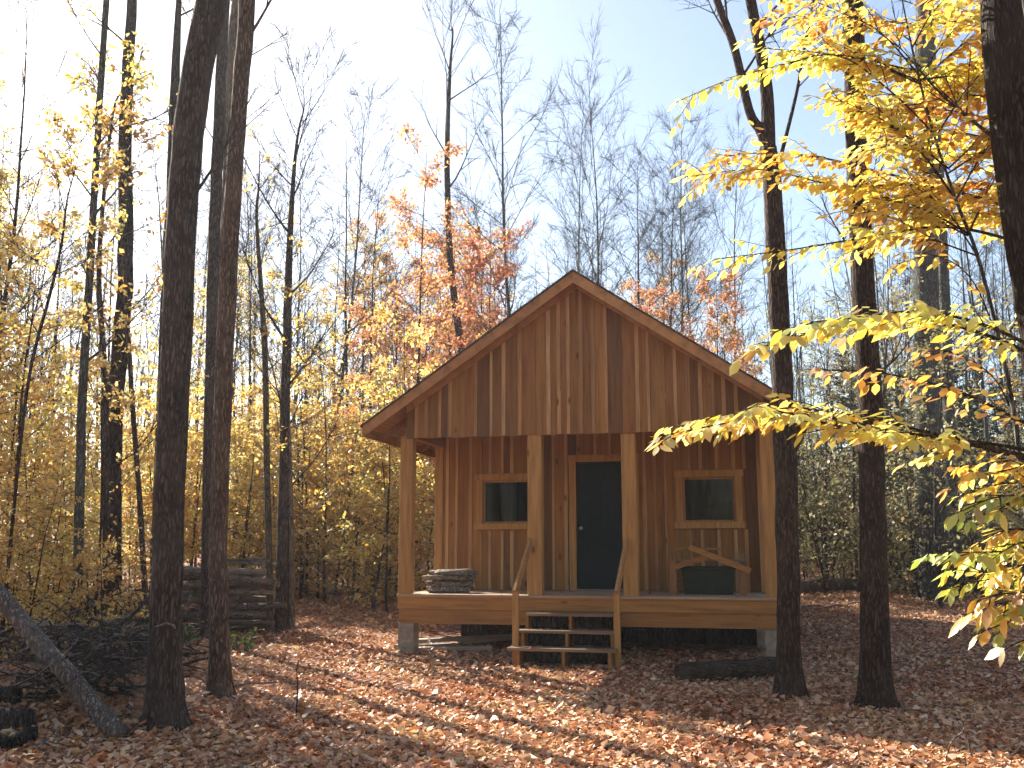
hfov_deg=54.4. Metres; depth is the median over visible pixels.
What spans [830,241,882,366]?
tree
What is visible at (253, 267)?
tree
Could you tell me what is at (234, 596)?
firewood log
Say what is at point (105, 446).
sapling
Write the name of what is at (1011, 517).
shrub
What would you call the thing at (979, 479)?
shrub
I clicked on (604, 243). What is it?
tree
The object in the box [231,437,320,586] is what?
sapling
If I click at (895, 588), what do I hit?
shrub
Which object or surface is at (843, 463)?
tree
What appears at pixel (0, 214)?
tree
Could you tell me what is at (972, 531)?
shrub
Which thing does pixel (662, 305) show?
tree
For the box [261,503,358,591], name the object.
sapling
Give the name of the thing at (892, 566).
shrub
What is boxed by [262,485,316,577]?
sapling
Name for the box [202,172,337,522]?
tree
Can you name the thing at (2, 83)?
tree
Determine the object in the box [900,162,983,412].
tree
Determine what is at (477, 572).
firewood log
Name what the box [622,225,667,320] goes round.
tree
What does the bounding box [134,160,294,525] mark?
tree
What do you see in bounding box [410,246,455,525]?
tree
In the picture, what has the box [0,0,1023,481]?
sky
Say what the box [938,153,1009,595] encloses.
tree
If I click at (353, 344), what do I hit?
tree
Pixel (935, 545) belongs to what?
tree
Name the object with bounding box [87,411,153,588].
sapling
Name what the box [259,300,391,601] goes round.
sapling
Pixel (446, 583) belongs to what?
firewood log
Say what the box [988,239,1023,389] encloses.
tree
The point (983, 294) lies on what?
tree
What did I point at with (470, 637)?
plank
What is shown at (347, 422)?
sapling
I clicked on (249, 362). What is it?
tree
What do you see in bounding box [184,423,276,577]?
sapling
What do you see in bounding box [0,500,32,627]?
sapling
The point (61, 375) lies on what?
sapling
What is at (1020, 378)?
tree
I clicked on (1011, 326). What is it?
tree
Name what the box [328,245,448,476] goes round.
tree
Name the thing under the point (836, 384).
evergreen tree
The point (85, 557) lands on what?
sapling
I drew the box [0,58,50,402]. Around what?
tree
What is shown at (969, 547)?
shrub
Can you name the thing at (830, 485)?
shrub
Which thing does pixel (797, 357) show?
tree
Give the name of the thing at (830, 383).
tree
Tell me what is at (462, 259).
tree
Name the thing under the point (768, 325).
tree
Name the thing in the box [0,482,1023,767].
ground
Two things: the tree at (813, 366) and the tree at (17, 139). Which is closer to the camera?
the tree at (17, 139)
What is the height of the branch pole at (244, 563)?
0.074 m
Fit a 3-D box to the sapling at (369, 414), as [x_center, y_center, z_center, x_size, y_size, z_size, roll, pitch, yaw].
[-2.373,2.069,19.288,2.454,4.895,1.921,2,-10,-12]
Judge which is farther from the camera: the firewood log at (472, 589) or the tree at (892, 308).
the tree at (892, 308)
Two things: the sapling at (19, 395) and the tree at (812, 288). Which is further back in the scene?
the tree at (812, 288)
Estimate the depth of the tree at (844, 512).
26.93 m
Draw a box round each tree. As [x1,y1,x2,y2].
[0,0,142,360]
[0,45,42,314]
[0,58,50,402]
[0,76,61,365]
[0,94,54,312]
[0,130,13,244]
[0,139,64,423]
[0,142,110,568]
[0,165,57,394]
[0,168,61,392]
[0,176,103,574]
[0,184,17,329]
[0,221,79,448]
[3,228,139,536]
[11,288,49,499]
[12,162,95,545]
[16,197,96,520]
[36,0,169,658]
[49,224,106,515]
[67,0,213,619]
[69,192,152,542]
[74,129,145,379]
[92,257,206,521]
[103,85,279,517]
[122,264,160,502]
[130,272,159,516]
[131,0,298,731]
[132,239,197,506]
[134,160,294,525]
[138,202,282,520]
[138,261,234,449]
[147,0,192,632]
[159,168,285,392]
[182,0,302,254]
[185,260,239,489]
[190,254,261,528]
[193,254,292,537]
[195,101,395,422]
[197,100,328,528]
[200,0,229,640]
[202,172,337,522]
[203,20,366,631]
[204,0,271,698]
[204,290,280,530]
[234,134,349,447]
[235,177,284,459]
[252,71,441,502]
[256,281,341,488]
[274,413,317,534]
[275,266,389,561]
[278,256,319,416]
[278,300,320,450]
[291,285,375,458]
[294,448,321,532]
[299,118,380,562]
[303,227,401,532]
[311,163,430,410]
[314,197,381,526]
[314,298,433,584]
[325,217,432,472]
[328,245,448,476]
[330,210,448,473]
[331,121,487,481]
[332,274,413,461]
[337,184,417,562]
[344,250,429,485]
[363,221,484,500]
[372,225,483,473]
[381,0,621,332]
[384,242,435,459]
[397,234,493,394]
[398,238,461,535]
[400,0,524,352]
[405,169,513,353]
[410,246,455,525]
[412,202,497,359]
[416,309,495,489]
[417,222,520,457]
[420,214,536,480]
[430,213,540,358]
[430,291,497,471]
[438,185,542,354]
[459,210,539,340]
[509,57,633,291]
[515,6,675,298]
[517,238,548,305]
[522,222,604,297]
[525,227,559,298]
[554,168,634,298]
[563,227,593,277]
[564,145,757,361]
[574,199,628,297]
[582,203,619,290]
[604,282,636,403]
[612,128,708,325]
[616,198,714,334]
[618,277,676,328]
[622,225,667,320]
[623,89,796,358]
[628,287,673,324]
[636,251,705,346]
[639,130,766,337]
[639,161,709,332]
[640,218,754,362]
[642,289,701,397]
[676,0,842,699]
[678,94,800,359]
[684,324,724,353]
[685,264,753,372]
[688,254,795,394]
[701,312,754,368]
[714,246,769,372]
[736,345,766,380]
[750,241,802,401]
[750,285,796,386]
[751,310,851,488]
[754,198,812,374]
[757,212,822,531]
[770,263,840,534]
[770,300,823,408]
[790,313,823,452]
[792,292,899,578]
[793,337,858,540]
[793,395,817,538]
[794,0,952,710]
[795,283,849,492]
[797,306,828,451]
[798,207,958,547]
[798,306,914,592]
[798,398,850,536]
[798,497,821,579]
[799,433,849,535]
[800,435,847,525]
[808,210,854,406]
[808,278,847,491]
[809,215,885,391]
[813,341,857,530]
[813,430,858,554]
[815,340,848,512]
[818,282,945,580]
[825,281,858,474]
[827,345,897,478]
[829,483,858,570]
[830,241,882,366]
[830,483,859,577]
[832,361,857,511]
[832,466,858,564]
[836,178,913,558]
[836,512,859,593]
[839,0,1023,375]
[840,294,945,581]
[841,209,912,533]
[841,215,912,408]
[845,388,912,533]
[847,327,1015,606]
[850,263,914,507]
[859,370,914,566]
[864,0,988,600]
[873,182,911,415]
[881,222,913,386]
[882,287,974,498]
[884,279,911,394]
[886,239,913,422]
[886,358,1008,543]
[888,271,912,472]
[889,64,1009,583]
[891,457,913,564]
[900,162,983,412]
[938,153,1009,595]
[941,356,999,550]
[943,464,981,543]
[947,164,1003,463]
[949,161,1008,437]
[949,229,994,423]
[949,233,1012,482]
[952,236,1005,416]
[954,274,984,416]
[955,332,1022,521]
[958,378,1013,519]
[960,231,1023,475]
[963,274,1018,438]
[964,229,1018,531]
[964,422,1011,526]
[965,226,1021,459]
[969,228,1022,513]
[971,301,1012,441]
[975,261,1023,416]
[975,390,1023,575]
[976,243,1023,438]
[976,285,1023,528]
[978,379,1023,525]
[980,239,1023,403]
[981,402,1023,523]
[984,235,1018,487]
[986,260,1016,440]
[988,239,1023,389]
[988,321,1023,481]
[994,324,1023,526]
[996,488,1023,571]
[999,343,1023,522]
[1001,348,1023,489]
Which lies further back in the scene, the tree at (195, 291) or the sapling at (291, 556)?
the tree at (195, 291)
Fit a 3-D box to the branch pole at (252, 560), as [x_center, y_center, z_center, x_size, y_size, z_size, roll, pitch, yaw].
[-4.640,2.970,16.744,1.175,0.076,0.077,-2,-10,8]
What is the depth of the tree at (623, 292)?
35.18 m
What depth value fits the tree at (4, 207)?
26.20 m
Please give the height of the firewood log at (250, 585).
0.132 m
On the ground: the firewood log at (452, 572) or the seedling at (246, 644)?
the seedling at (246, 644)
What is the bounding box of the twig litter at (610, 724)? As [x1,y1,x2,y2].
[5,626,1022,767]
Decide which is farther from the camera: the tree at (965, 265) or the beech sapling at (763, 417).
the tree at (965, 265)
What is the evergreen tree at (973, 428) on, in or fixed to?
on the ground
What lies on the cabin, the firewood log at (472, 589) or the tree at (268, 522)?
the firewood log at (472, 589)
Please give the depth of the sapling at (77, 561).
12.55 m
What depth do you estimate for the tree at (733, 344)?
29.86 m
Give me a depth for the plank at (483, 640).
14.55 m
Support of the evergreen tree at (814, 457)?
on the ground
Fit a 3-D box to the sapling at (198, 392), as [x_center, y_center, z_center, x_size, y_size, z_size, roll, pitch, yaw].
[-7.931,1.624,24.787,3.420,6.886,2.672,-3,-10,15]
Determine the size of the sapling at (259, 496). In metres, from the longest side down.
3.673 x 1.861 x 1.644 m
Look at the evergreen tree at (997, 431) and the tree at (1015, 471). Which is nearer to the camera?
the tree at (1015, 471)
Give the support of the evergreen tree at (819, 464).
on the ground
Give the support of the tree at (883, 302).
on the ground
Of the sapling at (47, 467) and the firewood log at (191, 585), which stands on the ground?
the sapling at (47, 467)
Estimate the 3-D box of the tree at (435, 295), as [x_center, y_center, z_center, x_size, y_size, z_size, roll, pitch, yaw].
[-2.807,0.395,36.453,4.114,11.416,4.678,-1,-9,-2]
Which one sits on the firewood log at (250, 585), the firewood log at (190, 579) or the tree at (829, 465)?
the firewood log at (190, 579)
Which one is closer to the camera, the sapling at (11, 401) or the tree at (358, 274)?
the sapling at (11, 401)
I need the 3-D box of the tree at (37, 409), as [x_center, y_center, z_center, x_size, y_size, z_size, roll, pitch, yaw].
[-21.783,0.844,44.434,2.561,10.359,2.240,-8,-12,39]
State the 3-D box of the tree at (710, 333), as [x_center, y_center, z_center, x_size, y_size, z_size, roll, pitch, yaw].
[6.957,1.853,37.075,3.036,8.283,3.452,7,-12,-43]
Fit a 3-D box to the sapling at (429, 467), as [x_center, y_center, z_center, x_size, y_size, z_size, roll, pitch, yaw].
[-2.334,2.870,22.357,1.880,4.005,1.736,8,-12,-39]
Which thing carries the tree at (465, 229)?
on the ground
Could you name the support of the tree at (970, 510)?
on the ground
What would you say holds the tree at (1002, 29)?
on the ground
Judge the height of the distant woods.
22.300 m
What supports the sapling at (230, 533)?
on the ground
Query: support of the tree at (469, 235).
on the ground
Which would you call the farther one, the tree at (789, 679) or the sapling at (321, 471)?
the sapling at (321, 471)
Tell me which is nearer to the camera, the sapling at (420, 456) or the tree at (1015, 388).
the sapling at (420, 456)
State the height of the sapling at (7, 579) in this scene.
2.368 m
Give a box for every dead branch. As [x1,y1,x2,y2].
[5,728,72,761]
[801,602,859,608]
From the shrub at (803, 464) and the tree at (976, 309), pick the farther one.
the tree at (976, 309)
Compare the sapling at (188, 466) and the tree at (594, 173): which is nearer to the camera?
the sapling at (188, 466)
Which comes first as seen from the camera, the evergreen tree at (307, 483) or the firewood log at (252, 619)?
the firewood log at (252, 619)
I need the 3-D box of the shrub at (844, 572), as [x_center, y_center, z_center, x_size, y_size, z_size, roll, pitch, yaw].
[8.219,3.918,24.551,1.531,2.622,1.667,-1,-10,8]
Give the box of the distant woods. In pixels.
[0,230,1023,504]
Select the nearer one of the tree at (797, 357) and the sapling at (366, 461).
the sapling at (366, 461)
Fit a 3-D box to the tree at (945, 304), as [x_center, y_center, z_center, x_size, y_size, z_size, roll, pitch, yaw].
[10.201,-1.319,23.184,2.119,13.104,3.156,6,-11,-32]
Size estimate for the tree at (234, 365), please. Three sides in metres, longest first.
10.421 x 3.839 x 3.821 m
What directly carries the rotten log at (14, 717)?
on the ground
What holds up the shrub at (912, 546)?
on the ground
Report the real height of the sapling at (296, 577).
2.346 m
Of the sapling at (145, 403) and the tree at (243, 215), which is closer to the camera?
the sapling at (145, 403)
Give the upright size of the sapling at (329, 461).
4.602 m
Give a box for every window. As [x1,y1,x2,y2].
[474,473,527,529]
[674,469,745,527]
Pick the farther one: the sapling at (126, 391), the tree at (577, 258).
the tree at (577, 258)
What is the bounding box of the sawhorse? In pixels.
[669,545,751,595]
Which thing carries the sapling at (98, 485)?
on the ground
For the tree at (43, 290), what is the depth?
25.39 m
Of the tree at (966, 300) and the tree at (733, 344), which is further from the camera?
the tree at (966, 300)
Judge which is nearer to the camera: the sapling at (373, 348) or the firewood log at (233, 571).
the firewood log at (233, 571)
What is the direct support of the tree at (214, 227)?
on the ground
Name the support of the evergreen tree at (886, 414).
on the ground
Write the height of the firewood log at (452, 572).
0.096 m
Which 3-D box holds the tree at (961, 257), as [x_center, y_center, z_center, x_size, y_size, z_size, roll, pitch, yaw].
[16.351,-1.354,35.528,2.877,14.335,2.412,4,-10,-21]
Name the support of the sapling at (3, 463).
on the ground
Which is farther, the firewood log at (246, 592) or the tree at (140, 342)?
the tree at (140, 342)
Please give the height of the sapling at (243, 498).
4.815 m
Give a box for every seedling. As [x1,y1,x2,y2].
[183,622,201,645]
[230,626,257,651]
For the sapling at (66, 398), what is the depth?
16.02 m
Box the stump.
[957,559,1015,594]
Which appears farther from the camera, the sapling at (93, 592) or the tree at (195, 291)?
the tree at (195, 291)
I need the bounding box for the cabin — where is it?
[360,269,811,669]
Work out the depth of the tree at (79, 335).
27.93 m
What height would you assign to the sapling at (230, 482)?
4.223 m
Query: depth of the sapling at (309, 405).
22.79 m
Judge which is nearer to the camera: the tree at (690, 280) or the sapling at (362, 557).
the sapling at (362, 557)
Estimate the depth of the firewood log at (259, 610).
16.65 m
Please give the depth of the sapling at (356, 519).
23.33 m
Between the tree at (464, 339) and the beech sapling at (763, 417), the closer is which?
the beech sapling at (763, 417)
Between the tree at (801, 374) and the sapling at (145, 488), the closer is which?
the sapling at (145, 488)
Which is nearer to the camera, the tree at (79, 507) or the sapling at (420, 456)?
the tree at (79, 507)
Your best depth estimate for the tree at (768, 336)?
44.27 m
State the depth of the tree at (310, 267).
21.84 m
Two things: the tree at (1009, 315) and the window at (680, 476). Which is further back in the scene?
the tree at (1009, 315)
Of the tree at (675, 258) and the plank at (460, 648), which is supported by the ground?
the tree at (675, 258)
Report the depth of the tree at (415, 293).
46.44 m
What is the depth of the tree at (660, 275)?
31.41 m
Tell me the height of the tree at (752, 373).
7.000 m
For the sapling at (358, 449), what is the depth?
21.05 m
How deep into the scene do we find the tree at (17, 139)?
29.45 m
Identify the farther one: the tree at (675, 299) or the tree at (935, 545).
the tree at (675, 299)
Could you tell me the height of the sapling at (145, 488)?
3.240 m
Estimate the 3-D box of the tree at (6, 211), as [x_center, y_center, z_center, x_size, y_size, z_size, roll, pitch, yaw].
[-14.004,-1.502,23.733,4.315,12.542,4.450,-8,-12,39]
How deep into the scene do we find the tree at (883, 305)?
37.48 m
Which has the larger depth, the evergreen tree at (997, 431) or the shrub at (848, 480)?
the evergreen tree at (997, 431)
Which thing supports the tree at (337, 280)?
on the ground
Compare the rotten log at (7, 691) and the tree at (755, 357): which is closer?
the rotten log at (7, 691)
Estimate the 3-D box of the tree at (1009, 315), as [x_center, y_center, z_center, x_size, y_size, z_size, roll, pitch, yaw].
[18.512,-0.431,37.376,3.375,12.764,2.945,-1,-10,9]
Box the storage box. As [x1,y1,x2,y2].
[680,566,735,594]
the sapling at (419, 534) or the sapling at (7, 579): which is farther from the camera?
the sapling at (419, 534)
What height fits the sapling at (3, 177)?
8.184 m
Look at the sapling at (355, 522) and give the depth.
22.04 m
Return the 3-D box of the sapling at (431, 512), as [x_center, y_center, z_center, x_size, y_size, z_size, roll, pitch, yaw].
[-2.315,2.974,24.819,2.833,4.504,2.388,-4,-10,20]
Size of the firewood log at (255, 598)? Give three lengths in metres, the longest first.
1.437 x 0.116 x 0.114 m
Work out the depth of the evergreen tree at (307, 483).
33.34 m
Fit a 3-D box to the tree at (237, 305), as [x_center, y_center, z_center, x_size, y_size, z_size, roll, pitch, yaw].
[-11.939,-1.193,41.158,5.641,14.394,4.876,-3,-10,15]
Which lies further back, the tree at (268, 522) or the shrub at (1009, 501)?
the shrub at (1009, 501)
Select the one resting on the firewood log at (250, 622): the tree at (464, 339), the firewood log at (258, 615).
the firewood log at (258, 615)
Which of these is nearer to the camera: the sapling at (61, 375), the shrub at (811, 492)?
the sapling at (61, 375)
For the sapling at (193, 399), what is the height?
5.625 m
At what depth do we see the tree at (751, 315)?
47.17 m
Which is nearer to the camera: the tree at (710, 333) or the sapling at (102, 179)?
the sapling at (102, 179)
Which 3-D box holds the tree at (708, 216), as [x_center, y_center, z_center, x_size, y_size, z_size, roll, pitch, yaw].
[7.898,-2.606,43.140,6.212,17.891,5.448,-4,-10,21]
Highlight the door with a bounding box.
[577,462,622,588]
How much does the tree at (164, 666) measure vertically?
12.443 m
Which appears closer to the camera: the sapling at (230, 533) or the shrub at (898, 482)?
the sapling at (230, 533)
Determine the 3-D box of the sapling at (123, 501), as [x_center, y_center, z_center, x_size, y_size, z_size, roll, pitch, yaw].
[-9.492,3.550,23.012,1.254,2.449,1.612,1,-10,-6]
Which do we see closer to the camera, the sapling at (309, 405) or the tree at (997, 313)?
the sapling at (309, 405)
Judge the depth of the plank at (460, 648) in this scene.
14.08 m
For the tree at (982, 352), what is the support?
on the ground
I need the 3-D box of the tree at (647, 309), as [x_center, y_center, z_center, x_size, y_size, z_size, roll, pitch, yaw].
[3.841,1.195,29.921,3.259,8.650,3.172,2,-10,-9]
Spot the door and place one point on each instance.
(599, 485)
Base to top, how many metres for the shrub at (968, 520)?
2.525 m
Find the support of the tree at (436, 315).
on the ground
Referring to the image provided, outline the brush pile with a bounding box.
[0,569,296,715]
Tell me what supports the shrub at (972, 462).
on the ground
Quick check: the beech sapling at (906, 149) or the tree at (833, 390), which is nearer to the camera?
the beech sapling at (906, 149)
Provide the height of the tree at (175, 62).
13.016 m
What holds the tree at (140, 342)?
on the ground
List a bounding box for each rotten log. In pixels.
[0,685,22,702]
[0,706,36,731]
[0,726,37,751]
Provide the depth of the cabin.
14.22 m
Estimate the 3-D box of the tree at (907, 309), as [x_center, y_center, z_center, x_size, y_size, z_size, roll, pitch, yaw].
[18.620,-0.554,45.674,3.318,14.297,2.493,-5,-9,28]
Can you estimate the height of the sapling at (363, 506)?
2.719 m
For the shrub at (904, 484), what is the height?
3.196 m
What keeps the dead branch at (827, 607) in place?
on the ground
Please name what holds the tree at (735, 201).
on the ground
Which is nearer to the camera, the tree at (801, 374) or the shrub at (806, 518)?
the shrub at (806, 518)
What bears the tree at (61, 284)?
on the ground
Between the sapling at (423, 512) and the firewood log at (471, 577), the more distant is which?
the sapling at (423, 512)
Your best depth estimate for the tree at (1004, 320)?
44.87 m
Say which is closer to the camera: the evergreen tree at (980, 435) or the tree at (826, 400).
the tree at (826, 400)
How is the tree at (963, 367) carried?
on the ground
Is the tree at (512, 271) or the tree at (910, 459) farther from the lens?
the tree at (512, 271)
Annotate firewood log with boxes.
[182,581,243,590]
[182,588,257,595]
[182,596,237,603]
[182,609,266,618]
[183,574,254,580]
[183,624,252,629]
[185,595,238,600]
[185,617,274,624]
[186,570,276,584]
[187,609,263,616]
[189,567,266,574]
[190,602,286,611]
[191,580,279,587]
[192,616,246,624]
[228,590,275,594]
[239,595,274,601]
[240,618,265,619]
[242,625,274,629]
[422,575,465,580]
[425,580,458,585]
[428,586,469,592]
[429,569,475,574]
[431,581,471,586]
[434,570,467,575]
[437,569,479,574]
[459,581,474,587]
[460,575,476,579]
[470,586,475,591]
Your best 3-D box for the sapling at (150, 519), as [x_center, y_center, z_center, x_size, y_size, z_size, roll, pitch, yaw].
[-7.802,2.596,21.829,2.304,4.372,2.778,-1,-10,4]
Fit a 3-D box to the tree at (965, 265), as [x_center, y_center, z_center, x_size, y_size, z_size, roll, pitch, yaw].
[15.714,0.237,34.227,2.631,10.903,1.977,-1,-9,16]
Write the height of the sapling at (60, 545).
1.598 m
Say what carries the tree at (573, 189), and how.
on the ground
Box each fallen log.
[0,582,130,741]
[674,656,775,681]
[800,577,859,593]
[888,581,912,592]
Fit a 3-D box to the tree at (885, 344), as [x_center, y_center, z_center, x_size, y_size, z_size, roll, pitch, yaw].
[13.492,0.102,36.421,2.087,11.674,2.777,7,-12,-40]
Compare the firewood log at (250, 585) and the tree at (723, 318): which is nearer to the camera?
the firewood log at (250, 585)
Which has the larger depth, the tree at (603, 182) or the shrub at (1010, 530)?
the tree at (603, 182)
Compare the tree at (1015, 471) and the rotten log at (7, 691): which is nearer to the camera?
the rotten log at (7, 691)
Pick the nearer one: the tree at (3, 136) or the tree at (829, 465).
the tree at (3, 136)
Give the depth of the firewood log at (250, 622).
16.43 m
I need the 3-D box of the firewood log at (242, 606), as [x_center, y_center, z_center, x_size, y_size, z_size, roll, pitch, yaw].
[-4.533,3.694,16.512,1.557,0.119,0.118,-1,-9,-5]
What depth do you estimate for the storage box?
13.85 m
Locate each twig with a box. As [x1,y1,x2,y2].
[295,661,298,715]
[886,709,942,733]
[944,724,972,756]
[945,712,964,760]
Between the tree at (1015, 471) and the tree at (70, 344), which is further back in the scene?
the tree at (70, 344)
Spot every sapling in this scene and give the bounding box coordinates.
[0,100,136,665]
[0,163,71,613]
[0,206,113,634]
[0,301,155,616]
[0,304,91,576]
[0,309,62,560]
[0,314,99,587]
[0,317,75,587]
[0,369,21,501]
[0,379,68,581]
[0,420,98,582]
[0,430,75,600]
[0,447,98,605]
[0,461,123,621]
[0,471,28,583]
[0,482,90,660]
[0,490,23,658]
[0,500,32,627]
[0,520,52,646]
[0,543,111,653]
[1,370,99,552]
[4,384,100,590]
[11,541,84,608]
[13,376,146,600]
[14,448,100,603]
[32,545,148,665]
[56,318,187,561]
[59,528,145,664]
[61,27,159,620]
[64,95,208,651]
[83,563,125,604]
[84,489,128,564]
[85,472,150,580]
[86,335,196,580]
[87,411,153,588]
[95,400,154,560]
[101,406,202,566]
[122,418,201,567]
[122,490,227,583]
[122,558,148,614]
[123,337,201,526]
[123,465,186,549]
[125,365,235,531]
[134,314,254,565]
[136,428,202,579]
[140,371,251,581]
[145,402,238,566]
[146,391,271,556]
[146,403,201,561]
[152,451,200,560]
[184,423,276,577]
[185,403,278,565]
[187,438,264,566]
[188,383,277,557]
[192,431,252,554]
[195,418,308,576]
[227,364,339,578]
[227,419,278,567]
[227,452,296,558]
[227,491,276,577]
[228,440,293,570]
[229,395,332,582]
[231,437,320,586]
[235,394,365,597]
[236,361,309,536]
[236,372,366,592]
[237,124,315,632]
[237,235,361,629]
[248,502,326,587]
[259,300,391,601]
[261,368,356,596]
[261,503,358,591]
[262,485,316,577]
[275,455,357,598]
[291,384,396,595]
[294,491,351,586]
[295,447,418,596]
[296,403,386,590]
[298,408,357,580]
[301,417,399,599]
[305,455,390,589]
[316,391,428,588]
[322,483,433,609]
[324,363,434,612]
[325,441,434,604]
[327,443,416,586]
[332,317,434,592]
[337,488,429,584]
[338,498,384,587]
[343,301,441,601]
[355,476,434,598]
[363,458,433,586]
[365,454,434,589]
[373,444,432,585]
[373,453,434,585]
[376,450,433,578]
[379,454,433,590]
[645,0,1023,474]
[668,0,1023,513]
[670,0,1003,279]
[910,448,1023,666]
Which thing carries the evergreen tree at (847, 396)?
on the ground
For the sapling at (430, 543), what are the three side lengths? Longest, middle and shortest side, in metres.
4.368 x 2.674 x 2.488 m
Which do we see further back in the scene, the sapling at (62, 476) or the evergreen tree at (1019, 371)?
the evergreen tree at (1019, 371)
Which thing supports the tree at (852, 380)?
on the ground
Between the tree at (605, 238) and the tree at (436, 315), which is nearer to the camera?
the tree at (436, 315)
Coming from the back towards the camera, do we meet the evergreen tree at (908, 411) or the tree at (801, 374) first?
the tree at (801, 374)
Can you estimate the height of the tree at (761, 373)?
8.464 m
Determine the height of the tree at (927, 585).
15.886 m
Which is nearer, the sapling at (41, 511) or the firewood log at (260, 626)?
the sapling at (41, 511)
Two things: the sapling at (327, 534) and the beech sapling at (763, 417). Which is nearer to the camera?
the beech sapling at (763, 417)
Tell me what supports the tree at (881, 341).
on the ground
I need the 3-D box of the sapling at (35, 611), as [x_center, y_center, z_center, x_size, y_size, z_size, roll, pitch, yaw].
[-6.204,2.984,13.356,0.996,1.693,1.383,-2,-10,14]
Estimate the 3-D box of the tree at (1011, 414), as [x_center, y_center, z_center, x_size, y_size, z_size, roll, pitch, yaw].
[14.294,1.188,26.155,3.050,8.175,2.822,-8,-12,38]
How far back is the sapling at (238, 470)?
21.31 m
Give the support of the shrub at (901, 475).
on the ground
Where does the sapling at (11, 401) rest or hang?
on the ground
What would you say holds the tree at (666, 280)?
on the ground
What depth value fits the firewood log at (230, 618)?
16.56 m
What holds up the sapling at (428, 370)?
on the ground
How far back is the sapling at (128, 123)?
14.96 m
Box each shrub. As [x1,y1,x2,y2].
[797,434,857,578]
[798,434,830,569]
[798,464,859,594]
[798,467,844,560]
[798,489,834,579]
[798,489,840,577]
[798,491,828,561]
[800,483,856,576]
[804,474,852,569]
[812,446,859,578]
[817,493,859,578]
[827,438,885,560]
[835,437,890,526]
[836,456,859,541]
[842,497,938,595]
[845,498,908,582]
[848,466,913,580]
[851,522,906,580]
[885,423,914,567]
[885,425,953,598]
[885,453,913,565]
[887,492,914,589]
[941,454,1023,599]
[946,509,986,587]
[958,449,1016,542]
[959,458,1004,543]
[960,496,982,546]
[960,502,987,545]
[961,519,997,554]
[981,518,1023,577]
[985,472,1022,542]
[1002,502,1023,586]
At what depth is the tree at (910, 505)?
23.17 m
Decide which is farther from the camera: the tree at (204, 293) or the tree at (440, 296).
the tree at (440, 296)
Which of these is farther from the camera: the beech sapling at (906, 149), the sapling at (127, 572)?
the sapling at (127, 572)
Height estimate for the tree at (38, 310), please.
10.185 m
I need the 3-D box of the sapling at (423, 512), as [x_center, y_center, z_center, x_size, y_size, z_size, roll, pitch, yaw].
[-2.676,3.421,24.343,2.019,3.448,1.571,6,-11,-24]
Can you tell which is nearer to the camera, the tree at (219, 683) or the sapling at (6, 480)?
the tree at (219, 683)
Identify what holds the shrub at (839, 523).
on the ground
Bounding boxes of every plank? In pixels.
[394,643,463,647]
[418,645,493,650]
[419,638,456,642]
[428,633,511,642]
[458,635,520,643]
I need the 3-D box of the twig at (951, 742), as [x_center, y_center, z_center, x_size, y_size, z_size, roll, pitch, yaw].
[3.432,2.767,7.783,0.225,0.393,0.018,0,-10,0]
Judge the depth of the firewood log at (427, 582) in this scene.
14.58 m
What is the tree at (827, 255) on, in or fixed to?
on the ground
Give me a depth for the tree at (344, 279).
27.57 m
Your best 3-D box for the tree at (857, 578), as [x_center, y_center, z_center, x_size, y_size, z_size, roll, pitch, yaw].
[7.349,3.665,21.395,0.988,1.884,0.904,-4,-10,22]
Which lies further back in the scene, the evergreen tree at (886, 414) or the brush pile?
the evergreen tree at (886, 414)
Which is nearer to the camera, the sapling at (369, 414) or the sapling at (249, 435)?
the sapling at (369, 414)
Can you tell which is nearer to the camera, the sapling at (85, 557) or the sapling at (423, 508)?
the sapling at (85, 557)
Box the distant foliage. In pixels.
[0,383,1022,511]
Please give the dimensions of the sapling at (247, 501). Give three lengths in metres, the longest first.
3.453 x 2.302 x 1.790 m
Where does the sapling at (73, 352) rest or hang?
on the ground
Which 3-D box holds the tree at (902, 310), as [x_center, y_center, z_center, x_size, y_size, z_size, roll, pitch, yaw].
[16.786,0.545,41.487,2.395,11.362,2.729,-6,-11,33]
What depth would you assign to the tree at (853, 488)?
22.28 m
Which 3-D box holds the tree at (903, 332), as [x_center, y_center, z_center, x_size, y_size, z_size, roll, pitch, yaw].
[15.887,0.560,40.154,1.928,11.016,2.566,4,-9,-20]
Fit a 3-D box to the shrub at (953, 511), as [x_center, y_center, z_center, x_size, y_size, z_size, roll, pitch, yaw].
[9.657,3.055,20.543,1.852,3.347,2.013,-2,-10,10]
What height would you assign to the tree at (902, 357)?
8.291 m
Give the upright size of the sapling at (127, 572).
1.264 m
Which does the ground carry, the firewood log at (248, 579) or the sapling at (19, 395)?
the sapling at (19, 395)
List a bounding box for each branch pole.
[200,561,276,565]
[227,558,268,561]
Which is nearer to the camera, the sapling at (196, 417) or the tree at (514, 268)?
the sapling at (196, 417)
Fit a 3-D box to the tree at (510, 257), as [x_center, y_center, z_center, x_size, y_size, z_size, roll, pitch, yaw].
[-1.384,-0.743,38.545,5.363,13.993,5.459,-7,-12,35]
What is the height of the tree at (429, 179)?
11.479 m
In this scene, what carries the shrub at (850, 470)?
on the ground
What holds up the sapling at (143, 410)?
on the ground
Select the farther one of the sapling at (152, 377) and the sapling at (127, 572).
the sapling at (152, 377)
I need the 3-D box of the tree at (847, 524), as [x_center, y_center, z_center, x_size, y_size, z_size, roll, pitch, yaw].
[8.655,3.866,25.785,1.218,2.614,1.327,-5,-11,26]
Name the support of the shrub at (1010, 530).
on the ground

